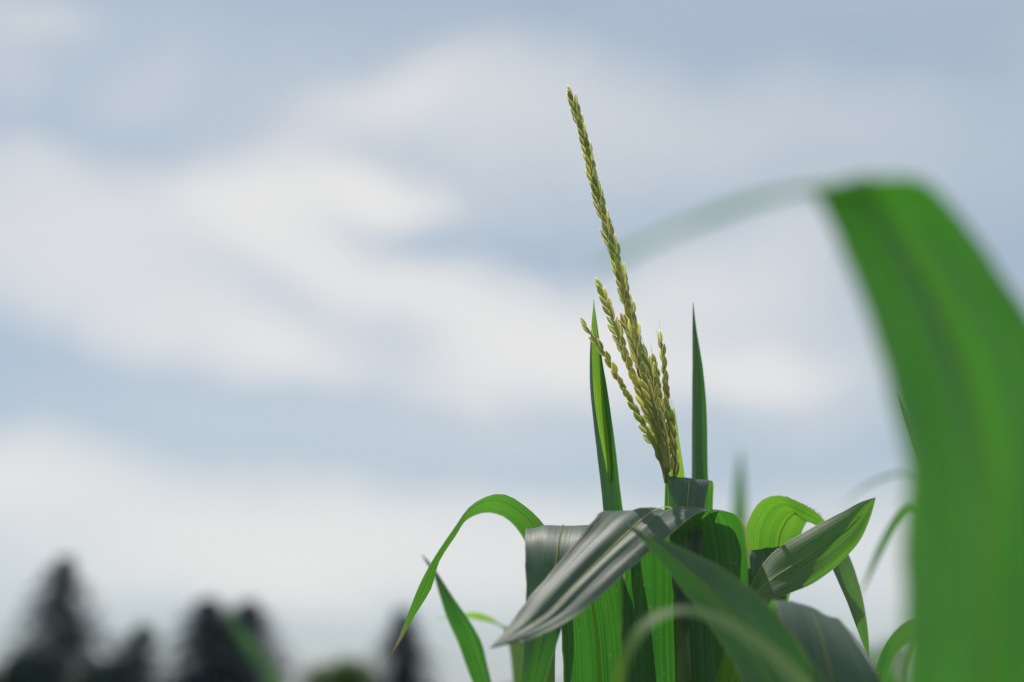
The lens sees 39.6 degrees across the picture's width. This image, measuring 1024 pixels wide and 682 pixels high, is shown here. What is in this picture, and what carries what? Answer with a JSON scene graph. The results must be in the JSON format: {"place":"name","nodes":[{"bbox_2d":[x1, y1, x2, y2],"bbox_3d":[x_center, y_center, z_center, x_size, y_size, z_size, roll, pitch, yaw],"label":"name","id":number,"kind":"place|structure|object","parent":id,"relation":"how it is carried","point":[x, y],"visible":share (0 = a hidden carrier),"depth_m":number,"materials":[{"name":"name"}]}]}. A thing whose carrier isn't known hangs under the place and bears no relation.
{"place":"outdoors","nodes":[
{"label":"outdoors","id":0,"kind":"place"},
{"bbox_2d":[114,621,169,681],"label":"broadleaf tree","id":1,"kind":"object","parent":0,"point":[140,637],"visible":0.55,"depth_m":91.10,"materials":[{"name":"green plant"}]},
{"bbox_2d":[0,0,1023,681],"label":"sky","id":2,"kind":"structure","parent":0,"point":[290,290],"materials":[{"name":"blue"}]},
{"bbox_2d":[864,639,902,673],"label":"broadleaf tree","id":3,"kind":"object","parent":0,"point":[900,656],"visible":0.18,"depth_m":89.40,"materials":[{"name":"green plant"}]},
{"bbox_3d":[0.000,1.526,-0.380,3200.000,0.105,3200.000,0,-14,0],"label":"ground","id":4,"kind":"structure","parent":0,"visible":0},
{"bbox_2d":[0,647,69,681],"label":"broadleaf tree","id":5,"kind":"object","parent":4,"relation":"on","point":[33,664],"visible":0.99,"depth_m":63.31,"materials":[{"name":"green plant"}]},
{"bbox_2d":[0,556,136,679],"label":"conifer tree","id":6,"kind":"object","parent":4,"relation":"on","point":[64,580],"visible":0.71,"depth_m":68.95,"materials":[{"name":"green plant"}]},
{"bbox_2d":[57,651,143,681],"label":"broadleaf tree","id":7,"kind":"object","parent":4,"relation":"on","point":[114,667],"visible":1,"depth_m":59.29,"materials":[{"name":"green plant"}]},
{"bbox_2d":[133,597,301,681],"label":"conifer tree","id":8,"kind":"object","parent":4,"relation":"on","point":[202,671],"visible":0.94,"depth_m":65.04,"materials":[{"name":"green plant"}]},
{"bbox_2d":[175,599,323,681],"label":"conifer tree","id":9,"kind":"object","parent":4,"relation":"on","point":[252,625],"visible":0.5,"depth_m":68.39,"materials":[{"name":"plant"}]},
{"bbox_2d":[226,602,280,681],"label":"corn plant","id":10,"kind":"object","parent":4,"relation":"on","point":[262,664],"visible":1,"depth_m":5.18,"materials":[{"name":"green plant"}]},
{"bbox_2d":[299,655,377,681],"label":"broadleaf tree","id":11,"kind":"object","parent":4,"relation":"on","point":[345,669],"visible":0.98,"depth_m":73.12,"materials":[{"name":"green plant"}]},
{"bbox_2d":[364,609,451,681],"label":"conifer tree","id":12,"kind":"object","parent":4,"relation":"on","point":[402,666],"visible":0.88,"depth_m":77.02,"materials":[{"name":"green plant"}]},
{"bbox_2d":[421,554,524,681],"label":"corn plant","id":13,"kind":"object","parent":4,"relation":"on","point":[468,640],"visible":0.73,"depth_m":1.42,"materials":[{"name":"green plant"}]},
{"bbox_2d":[390,86,875,681],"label":"corn plant","id":14,"kind":"object","parent":4,"relation":"on","point":[602,586],"visible":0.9,"depth_m":1.19,"materials":[{"name":"green plant"}]},
{"bbox_2d":[733,448,746,526],"bbox_3d":[0.545,1.338,3.405,1.002,2.153,0.220,1,-14,-6],"label":"corn plant","id":15,"kind":"object","parent":4,"relation":"on","point":[739,506],"visible":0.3,"depth_m":3.56,"materials":[{"name":"green plant"}]},
{"bbox_2d":[614,523,880,681],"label":"corn plant","id":16,"kind":"object","parent":4,"relation":"on","point":[760,638],"visible":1,"depth_m":0.96,"materials":[{"name":"green plant"}]},
{"bbox_2d":[584,174,1023,681],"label":"corn plant","id":17,"kind":"object","parent":4,"relation":"on","point":[943,304],"visible":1,"depth_m":0.58,"materials":[{"name":"green plant"}]},
{"bbox_2d":[840,472,906,592],"bbox_3d":[0.610,1.086,1.908,0.755,1.916,0.609,13,-19,-41],"label":"corn plant","id":18,"kind":"object","parent":4,"relation":"on","point":[895,523],"visible":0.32,"depth_m":1.98,"materials":[{"name":"green plant"}]},
{"bbox_2d":[866,654,900,681],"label":"corn plant","id":19,"kind":"object","parent":4,"relation":"on","point":[893,675],"visible":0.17,"depth_m":4.93,"materials":[{"name":"green plant"}]},
{"bbox_2d":[875,625,902,681],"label":"corn plant","id":20,"kind":"object","parent":4,"relation":"on","point":[892,647],"visible":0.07,"depth_m":1.32,"materials":[{"name":"green plant"}]}
]}

